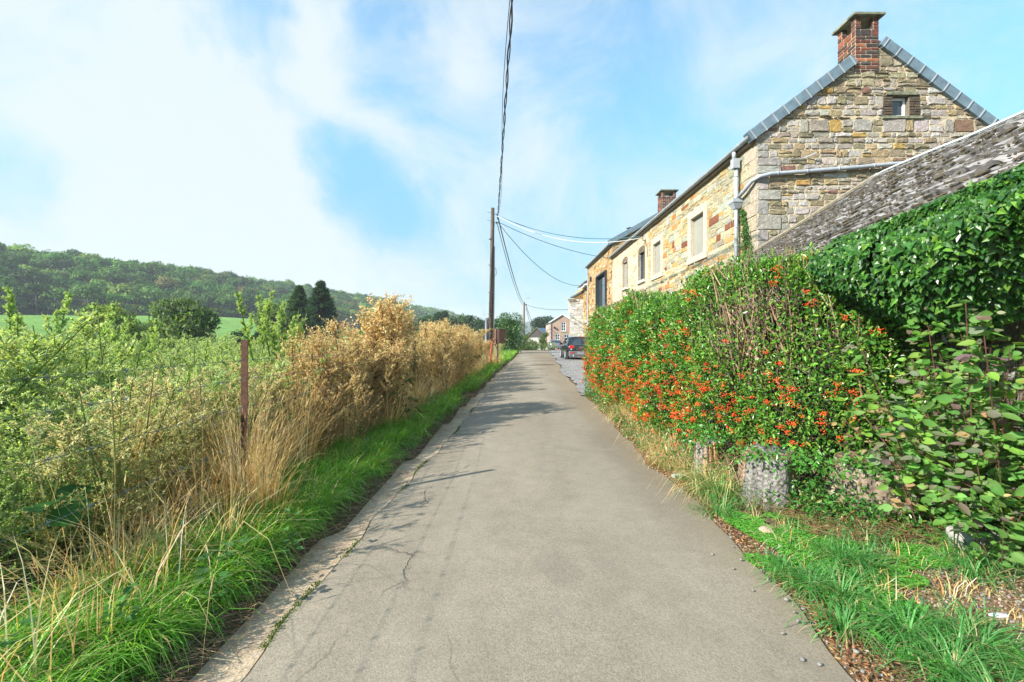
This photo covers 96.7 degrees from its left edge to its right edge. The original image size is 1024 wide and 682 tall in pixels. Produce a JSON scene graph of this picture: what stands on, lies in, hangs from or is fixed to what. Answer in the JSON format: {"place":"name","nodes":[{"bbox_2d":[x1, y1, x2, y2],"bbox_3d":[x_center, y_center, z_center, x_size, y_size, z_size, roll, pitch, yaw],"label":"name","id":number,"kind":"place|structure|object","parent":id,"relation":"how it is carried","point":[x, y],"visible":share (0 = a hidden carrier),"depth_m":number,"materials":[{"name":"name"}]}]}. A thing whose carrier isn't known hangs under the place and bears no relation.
{"place":"outdoors","nodes":[
{"label":"outdoors","id":0,"kind":"place"},
{"bbox_2d":[0,269,1023,681],"bbox_3d":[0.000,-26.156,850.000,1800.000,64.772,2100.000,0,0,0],"label":"ground","id":1,"kind":"structure","parent":0,"point":[38,321],"depth_m":3.46,"materials":[{"name":"green plant"}]},
{"bbox_2d":[69,300,182,367],"bbox_3d":[-17.449,0.586,20.598,4.464,4.739,3.933,0,0,38],"label":"willow bush","id":2,"kind":"object","parent":1,"relation":"on","point":[134,326],"visible":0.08,"depth_m":19.99,"materials":[{"name":"green plant"}]},
{"bbox_2d":[138,295,221,353],"bbox_3d":[-21.331,0.414,28.927,5.163,6.780,4.439,0,0,-40],"label":"tree","id":3,"kind":"object","parent":1,"relation":"on","point":[183,318],"visible":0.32,"depth_m":28.49,"materials":[{"name":"green plant"}]},
{"bbox_2d":[0,340,435,542],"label":"wire fence","id":4,"kind":"object","parent":1,"relation":"on","point":[244,383],"visible":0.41,"depth_m":4.00,"materials":[{"name":"wood"}]},
{"bbox_2d":[0,242,473,327],"bbox_3d":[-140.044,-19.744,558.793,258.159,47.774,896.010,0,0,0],"label":"hillside wood","id":5,"kind":"object","parent":1,"relation":"on","point":[205,284],"visible":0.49,"depth_m":182.79,"materials":[{"name":"green plant"}]},
{"bbox_2d":[0,285,484,591],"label":"undergrowth","id":6,"kind":"object","parent":1,"relation":"on","point":[23,356],"visible":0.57,"depth_m":4.66,"materials":[{"name":"green plant"}]},
{"bbox_2d":[0,325,504,591],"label":"dry undergrowth","id":7,"kind":"object","parent":1,"relation":"on","point":[49,470],"visible":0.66,"depth_m":3.85,"materials":[{"name":"plant"}]},
{"bbox_2d":[0,344,504,681],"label":"dry grass","id":8,"kind":"structure","parent":1,"relation":"on","point":[260,469],"depth_m":3.55,"materials":[{"name":"beige plant"}]},
{"bbox_2d":[230,331,279,358],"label":"willow bush","id":9,"kind":"object","parent":1,"relation":"on","point":[254,336],"visible":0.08,"depth_m":30.79,"materials":[{"name":"green plant"}]},
{"bbox_2d":[0,349,517,681],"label":"verge grass","id":10,"kind":"structure","parent":1,"relation":"on","point":[173,621],"depth_m":2.67,"materials":[{"name":"green plant"}]},
{"bbox_2d":[0,435,374,680],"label":"verge weeds","id":11,"kind":"object","parent":10,"relation":"on","point":[74,517],"visible":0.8,"depth_m":2.54,"materials":[{"name":"green plant"}]},
{"bbox_2d":[252,303,296,351],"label":"broadleaf tree","id":12,"kind":"object","parent":1,"relation":"on","point":[272,315],"visible":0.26,"depth_m":58.87,"materials":[{"name":"green plant"}]},
{"bbox_2d":[276,285,311,352],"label":"spruce tree","id":13,"kind":"object","parent":1,"relation":"on","point":[298,301],"visible":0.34,"depth_m":60.36,"materials":[{"name":"green plant"}]},
{"bbox_2d":[112,380,493,681],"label":"fallen straw","id":14,"kind":"object","parent":1,"relation":"on","point":[317,535],"visible":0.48,"depth_m":2.82,"materials":[{"name":"beige plant"}]},
{"bbox_2d":[272,324,357,441],"bbox_3d":[-2.722,0.643,6.280,0.741,1.776,1.096,0,0,44],"label":"dock plant","id":15,"kind":"object","parent":1,"relation":"on","point":[317,341],"visible":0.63,"depth_m":6.23,"materials":[{"name":"brown plant"}]},
{"bbox_2d":[285,279,345,351],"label":"spruce tree","id":16,"kind":"object","parent":1,"relation":"on","point":[321,302],"visible":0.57,"depth_m":59.25,"materials":[{"name":"green plant"}]},
{"bbox_2d":[319,313,384,422],"bbox_3d":[-2.576,0.597,7.291,1.066,2.065,1.023,0,0,-7],"label":"dock plant","id":17,"kind":"object","parent":1,"relation":"on","point":[352,337],"visible":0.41,"depth_m":7.22,"materials":[{"name":"brown plant"}]},
{"bbox_2d":[189,351,520,681],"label":"gutter strip","id":18,"kind":"object","parent":1,"relation":"on","point":[243,655],"visible":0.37,"depth_m":2.97,"materials":[{"name":"concrete"}]},
{"bbox_2d":[336,324,375,395],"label":"dock plant","id":19,"kind":"object","parent":1,"relation":"on","point":[355,338],"depth_m":8.55,"materials":[{"name":"brown plant"}]},
{"bbox_2d":[357,311,383,337],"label":"broadleaf tree","id":20,"kind":"object","parent":1,"relation":"on","point":[360,331],"visible":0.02,"depth_m":90.62,"materials":[{"name":"green plant"}]},
{"bbox_2d":[347,291,428,414],"bbox_3d":[-2.277,0.368,8.193,1.434,2.543,1.478,0,0,-37],"label":"dock plant","id":21,"kind":"object","parent":1,"relation":"on","point":[382,333],"visible":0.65,"depth_m":8.00,"materials":[{"name":"brown plant"}]},
{"bbox_2d":[371,338,414,422],"bbox_3d":[-1.987,0.727,7.569,0.993,1.610,0.671,0,0,22],"label":"dock plant","id":22,"kind":"object","parent":1,"relation":"on","point":[398,351],"visible":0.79,"depth_m":7.52,"materials":[{"name":"brown plant"}]},
{"bbox_2d":[365,306,423,406],"bbox_3d":[-2.306,0.457,8.982,1.101,2.365,1.135,0,0,30],"label":"dock plant","id":23,"kind":"object","parent":1,"relation":"on","point":[409,327],"visible":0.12,"depth_m":8.96,"materials":[{"name":"brown plant"}]},
{"bbox_2d":[407,322,427,339],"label":"broadleaf tree","id":24,"kind":"object","parent":1,"relation":"on","point":[416,325],"visible":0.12,"depth_m":90.58,"materials":[{"name":"green plant"}]},
{"bbox_2d":[417,314,432,329],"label":"broadleaf tree","id":25,"kind":"object","parent":1,"relation":"on","point":[424,319],"visible":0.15,"depth_m":107.40,"materials":[{"name":"green plant"}]},
{"bbox_2d":[416,321,437,367],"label":"dock plant","id":26,"kind":"object","parent":1,"relation":"on","point":[424,329],"visible":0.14,"depth_m":13.65,"materials":[{"name":"brown plant"}]},
{"bbox_2d":[412,319,448,387],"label":"dock plant","id":27,"kind":"object","parent":1,"relation":"on","point":[432,334],"visible":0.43,"depth_m":12.17,"materials":[{"name":"brown plant"}]},
{"bbox_2d":[428,310,449,330],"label":"broadleaf tree","id":28,"kind":"object","parent":1,"relation":"on","point":[444,314],"visible":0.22,"depth_m":103.61,"materials":[{"name":"green plant"}]},
{"bbox_2d":[427,318,455,373],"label":"dock plant","id":29,"kind":"object","parent":1,"relation":"on","point":[443,325],"visible":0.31,"depth_m":13.25,"materials":[{"name":"brown plant"}]},
{"bbox_2d":[446,313,468,332],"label":"broadleaf tree","id":30,"kind":"object","parent":1,"relation":"on","point":[459,320],"visible":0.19,"depth_m":106.77,"materials":[{"name":"green plant"}]},
{"bbox_2d":[450,323,471,378],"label":"dock plant","id":31,"kind":"object","parent":1,"relation":"on","point":[460,343],"visible":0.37,"depth_m":15.06,"materials":[{"name":"brown plant"}]},
{"bbox_2d":[458,329,478,370],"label":"dock plant","id":32,"kind":"object","parent":1,"relation":"on","point":[470,339],"visible":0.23,"depth_m":17.52,"materials":[{"name":"brown plant"}]},
{"bbox_2d":[464,315,476,329],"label":"broadleaf tree","id":33,"kind":"object","parent":1,"relation":"on","point":[471,318],"visible":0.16,"depth_m":110.67,"materials":[{"name":"green plant"}]},
{"bbox_2d":[468,317,487,338],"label":"broadleaf tree","id":34,"kind":"object","parent":1,"relation":"on","point":[478,323],"visible":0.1,"depth_m":99.51,"materials":[{"name":"green plant"}]},
{"bbox_2d":[473,331,486,363],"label":"dock plant","id":35,"kind":"object","parent":1,"relation":"on","point":[478,350],"visible":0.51,"depth_m":20.29,"materials":[{"name":"brown plant"}]},
{"bbox_2d":[482,340,492,358],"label":"dock plant","id":36,"kind":"object","parent":1,"relation":"on","point":[487,343],"visible":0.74,"depth_m":23.11,"materials":[{"name":"brown plant"}]},
{"bbox_2d":[481,318,494,350],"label":"broadleaf tree","id":37,"kind":"object","parent":1,"relation":"on","point":[488,327],"visible":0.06,"depth_m":116.59,"materials":[{"name":"green plant"}]},
{"bbox_2d":[485,208,497,354],"bbox_3d":[-1.146,-3.022,25.491,0.791,8.858,0.328,0,0,0],"label":"utility pole","id":38,"kind":"object","parent":1,"relation":"on","point":[491,292],"visible":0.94,"depth_m":25.40,"materials":[{"name":"brown wood"}]},
{"bbox_2d":[499,0,509,210],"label":"overhead cable","id":39,"kind":"object","parent":38,"relation":"attached to","point":[503,76],"visible":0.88,"depth_m":11.49,"materials":[{"name":"black rubber"}]},
{"bbox_2d":[497,0,512,212],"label":"overhead cable","id":40,"kind":"object","parent":38,"relation":"attached to","point":[506,94],"visible":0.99,"depth_m":12.27,"materials":[{"name":"black rubber"}]},
{"bbox_2d":[498,0,512,213],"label":"overhead cable","id":41,"kind":"object","parent":38,"relation":"attached to","point":[506,93],"visible":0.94,"depth_m":12.46,"materials":[{"name":"black rubber"}]},
{"bbox_2d":[497,223,523,305],"bbox_3d":[0.422,-5.699,45.199,0.040,1.843,39.684,0,0,4],"label":"overhead cable","id":42,"kind":"object","parent":38,"relation":"attached to","point":[506,259],"visible":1,"depth_m":31.70,"materials":[{"name":"black rubber"}]},
{"bbox_2d":[498,217,523,302],"bbox_3d":[0.473,-6.037,45.199,0.062,1.790,39.684,0,0,4],"label":"overhead cable","id":43,"kind":"object","parent":38,"relation":"attached to","point":[507,255],"visible":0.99,"depth_m":31.93,"materials":[{"name":"black rubber"}]},
{"bbox_2d":[498,223,578,285],"bbox_3d":[2.586,-5.581,32.398,0.033,2.111,15.541,0,0,26],"label":"overhead cable","id":44,"kind":"object","parent":38,"relation":"attached to","point":[531,260],"visible":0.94,"depth_m":29.28,"materials":[{"name":"black rubber"}]},
{"bbox_2d":[499,222,606,257],"bbox_3d":[2.738,-5.904,26.922,7.678,1.521,0.031,0,0,-23],"label":"overhead cable","id":45,"kind":"object","parent":38,"relation":"attached to","point":[552,244],"visible":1,"depth_m":26.79,"materials":[{"name":"black rubber"}]},
{"bbox_2d":[498,216,639,242],"bbox_3d":[2.662,-5.886,23.360,8.016,2.213,0.027,0,0,31],"label":"overhead cable","id":46,"kind":"object","parent":38,"relation":"attached to","point":[569,240],"visible":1,"depth_m":23.01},
{"bbox_2d":[498,215,642,238],"bbox_3d":[2.660,-5.949,23.351,8.026,2.135,0.034,0,0,31],"label":"overhead cable","id":47,"kind":"object","parent":38,"relation":"attached to","point":[571,236],"visible":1,"depth_m":22.95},
{"bbox_2d":[490,329,505,363],"bbox_3d":[-0.742,0.505,21.852,0.490,2.191,0.884,0,0,41],"label":"cabinet","id":48,"kind":"object","parent":1,"relation":"on","point":[499,335],"visible":0.94,"depth_m":21.80,"materials":[{"name":"brown metal"}]},
{"bbox_2d":[488,312,526,352],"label":"round bush","id":49,"kind":"object","parent":1,"relation":"on","point":[514,337],"visible":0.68,"depth_m":45.26,"materials":[{"name":"green plant"}]},
{"bbox_2d":[514,321,533,333],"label":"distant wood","id":50,"kind":"object","parent":1,"relation":"on","point":[528,327],"visible":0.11,"depth_m":1329.50,"materials":[{"name":"green plant"}]},
{"bbox_2d":[522,299,526,342],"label":"utility pole","id":51,"kind":"object","parent":1,"relation":"on","point":[524,304],"visible":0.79,"depth_m":64.88,"materials":[{"name":"wood"}]},
{"bbox_2d":[521,335,531,349],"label":"shrub","id":52,"kind":"object","parent":1,"relation":"on","point":[527,347],"visible":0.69,"depth_m":62.36,"materials":[{"name":"green plant"}]},
{"bbox_2d":[519,327,536,349],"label":"broadleaf tree","id":53,"kind":"object","parent":1,"relation":"on","point":[529,333],"visible":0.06,"depth_m":111.14,"materials":[{"name":"green plant"}]},
{"bbox_2d":[526,337,539,349],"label":"shrub","id":54,"kind":"object","parent":1,"relation":"on","point":[532,342],"visible":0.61,"depth_m":67.69,"materials":[{"name":"green plant"}]},
{"bbox_2d":[528,328,545,349],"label":"slate barn","id":55,"kind":"structure","parent":1,"relation":"on","point":[535,333],"depth_m":85.08,"materials":[{"name":"stone"}]},
{"bbox_2d":[520,342,556,349],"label":"lane end weeds","id":56,"kind":"object","parent":1,"relation":"on","point":[554,345],"visible":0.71,"depth_m":63.23,"materials":[{"name":"green plant"}]},
{"bbox_2d":[530,316,553,337],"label":"broadleaf tree","id":57,"kind":"object","parent":1,"relation":"on","point":[540,322],"visible":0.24,"depth_m":120.55,"materials":[{"name":"green plant"}]},
{"bbox_2d":[538,332,548,349],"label":"shrub","id":58,"kind":"object","parent":1,"relation":"on","point":[542,338],"visible":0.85,"depth_m":65.67,"materials":[{"name":"green plant"}]},
{"bbox_2d":[547,340,561,349],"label":"parked car","id":59,"kind":"object","parent":1,"relation":"on","point":[557,343],"visible":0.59,"depth_m":69.63,"materials":[{"name":"silver metal"}]},
{"bbox_2d":[545,314,569,349],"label":"brick house","id":60,"kind":"structure","parent":1,"relation":"on","point":[558,328],"depth_m":75.00,"materials":[{"name":"brick"}]},
{"bbox_2d":[555,334,559,339],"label":"window","id":61,"kind":"structure","parent":60,"relation":"in","point":[557,336],"depth_m":75.03,"materials":[{"name":"white paint"}]},
{"bbox_2d":[561,322,565,330],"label":"window","id":62,"kind":"structure","parent":60,"relation":"in","point":[563,324],"depth_m":75.03,"materials":[{"name":"white glass"}]},
{"bbox_2d":[549,350,593,394],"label":"gravel forecourt","id":63,"kind":"structure","parent":1,"relation":"on","point":[572,368],"depth_m":20.51,"materials":[{"name":"grey gravel"}]},
{"bbox_2d":[560,336,586,358],"bbox_3d":[4.280,0.431,30.082,2.160,1.600,4.335,0,0,0],"label":"parked car","id":64,"kind":"object","parent":63,"relation":"on","point":[571,346],"visible":0.6,"depth_m":28.16,"materials":[{"name":"black paint"}]},
{"bbox_2d":[567,290,583,336],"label":"whitewashed house","id":65,"kind":"structure","parent":1,"relation":"on","point":[575,307],"depth_m":40.18,"materials":[{"name":"stone"}]},
{"bbox_2d":[574,280,586,336],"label":"stone house","id":66,"kind":"structure","parent":1,"relation":"on","point":[583,285],"depth_m":39.27,"materials":[{"name":"stone"}]},
{"bbox_2d":[585,213,657,331],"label":"tall stone house","id":67,"kind":"structure","parent":1,"relation":"on","point":[599,283],"depth_m":31.34,"materials":[{"name":"stone"}]},
{"bbox_2d":[595,270,606,309],"bbox_3d":[6.339,-2.200,31.680,0.442,4.980,3.440,0,0,0],"label":"window","id":68,"kind":"structure","parent":67,"relation":"in","point":[601,279],"depth_m":32.39,"materials":[{"name":"glass"}]},
{"bbox_2d":[693,436,722,478],"bbox_3d":[2.166,1.301,5.054,0.331,0.453,0.331,0,0,0],"label":"tree stump","id":69,"kind":"object","parent":1,"relation":"on","point":[706,452],"visible":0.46,"depth_m":4.97,"materials":[{"name":"brown wood"}]},
{"bbox_2d":[580,235,946,488],"bbox_3d":[3.039,0.322,8.438,2.803,2.835,10.318,0,0,0],"label":"berry hedge","id":70,"kind":"object","parent":1,"relation":"on","point":[708,355],"visible":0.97,"depth_m":4.98,"materials":[{"name":"green plant"}]},
{"bbox_2d":[758,526,772,532],"bbox_3d":[1.982,1.490,3.546,0.122,0.088,0.087,0,0,0],"label":"stone","id":71,"kind":"object","parent":1,"relation":"on","point":[762,528],"visible":0.41,"depth_m":3.53,"materials":[{"name":"beige stone"}]},
{"bbox_2d":[729,444,805,511],"bbox_3d":[2.417,1.262,4.304,0.649,0.492,0.672,0,0,-31],"label":"tree stump","id":72,"kind":"object","parent":1,"relation":"on","point":[758,477],"visible":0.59,"depth_m":4.11,"materials":[{"name":"grey wood"}]},
{"bbox_2d":[583,387,1023,681],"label":"verge grass","id":73,"kind":"structure","parent":1,"relation":"on","point":[965,651],"depth_m":2.43,"materials":[{"name":"green plant"}]},
{"bbox_2d":[609,12,999,305],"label":"stone house","id":74,"kind":"structure","parent":1,"relation":"on","point":[868,105],"depth_m":11.70,"materials":[{"name":"stone"}]},
{"bbox_2d":[738,208,752,260],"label":"ivy","id":75,"kind":"object","parent":74,"relation":"attached to","point":[742,213],"visible":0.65,"depth_m":12.14,"materials":[{"name":"green plant"}]},
{"bbox_2d":[892,98,904,115],"bbox_3d":[9.985,-6.040,11.825,0.410,0.500,0.050,0,0,0],"label":"window","id":76,"kind":"structure","parent":74,"relation":"in","point":[898,107],"depth_m":11.83,"materials":[{"name":"white glass"}]},
{"bbox_2d":[587,396,1022,681],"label":"leaf litter","id":77,"kind":"object","parent":1,"relation":"on","point":[848,662],"visible":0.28,"depth_m":2.53,"materials":[{"name":"brown plant"}]},
{"bbox_2d":[592,389,1023,644],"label":"bent straw","id":78,"kind":"object","parent":1,"relation":"on","point":[791,511],"visible":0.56,"depth_m":3.68,"materials":[{"name":"beige plant"}]},
{"bbox_2d":[608,417,1023,681],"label":"grit","id":79,"kind":"object","parent":1,"relation":"on","point":[981,606],"visible":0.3,"depth_m":2.62,"materials":[{"name":"gravel"}]},
{"bbox_2d":[718,501,1023,677],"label":"clover","id":80,"kind":"object","parent":1,"relation":"on","point":[746,521],"visible":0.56,"depth_m":3.01,"materials":[{"name":"green plant"}]},
{"bbox_2d":[720,110,1023,482],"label":"outbuilding","id":81,"kind":"structure","parent":1,"relation":"on","point":[951,167],"depth_m":4.16,"materials":[{"name":"stone"}]},
{"bbox_2d":[805,162,1023,469],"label":"ivy","id":82,"kind":"object","parent":81,"relation":"attached to","point":[978,219],"visible":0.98,"depth_m":3.24,"materials":[{"name":"green plant"}]},
{"bbox_2d":[813,449,945,530],"bbox_3d":[3.301,1.250,3.972,1.045,0.453,1.038,0,0,-30],"label":"tree stump","id":83,"kind":"object","parent":1,"relation":"on","point":[869,482],"visible":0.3,"depth_m":3.81,"materials":[{"name":"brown wood"}]},
{"bbox_2d":[749,495,1014,583],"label":"short grass","id":84,"kind":"structure","parent":1,"relation":"on","point":[889,543],"depth_m":3.30,"materials":[{"name":"green plant"}]},
{"bbox_2d":[826,300,1023,576],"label":"dogwood shrub","id":85,"kind":"object","parent":1,"relation":"on","point":[935,460],"visible":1,"depth_m":3.09,"materials":[{"name":"green plant"}]},
{"bbox_2d":[944,525,1021,553],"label":"stone block","id":86,"kind":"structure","parent":1,"relation":"on","point":[965,536],"depth_m":3.15,"materials":[{"name":"grey stone"}]},
{"bbox_2d":[988,612,1007,617],"bbox_3d":[2.621,1.477,2.450,0.100,0.021,0.046,0,0,0],"label":"flat stone","id":87,"kind":"object","parent":1,"relation":"on","point":[1000,614],"visible":0.8,"depth_m":2.44,"materials":[{"name":"white stone"}]},
{"bbox_2d":[0,0,1023,322],"label":"sky","id":88,"kind":"structure","parent":0,"point":[352,146],"materials":[{"name":"blue"}]},
{"bbox_2d":[242,350,854,681],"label":"road","id":89,"kind":"structure","parent":0,"point":[528,524],"depth_m":2.81,"materials":[{"name":"grey asphalt"}]},
{"bbox_2d":[258,407,475,648],"bbox_3d":[-1.031,1.491,6.231,0.143,0.045,8.032,0,0,3],"label":"joint moss","id":90,"kind":"object","parent":89,"relation":"on","point":[302,598],"visible":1,"depth_m":2.65,"materials":[{"name":"green plant"}]}
]}

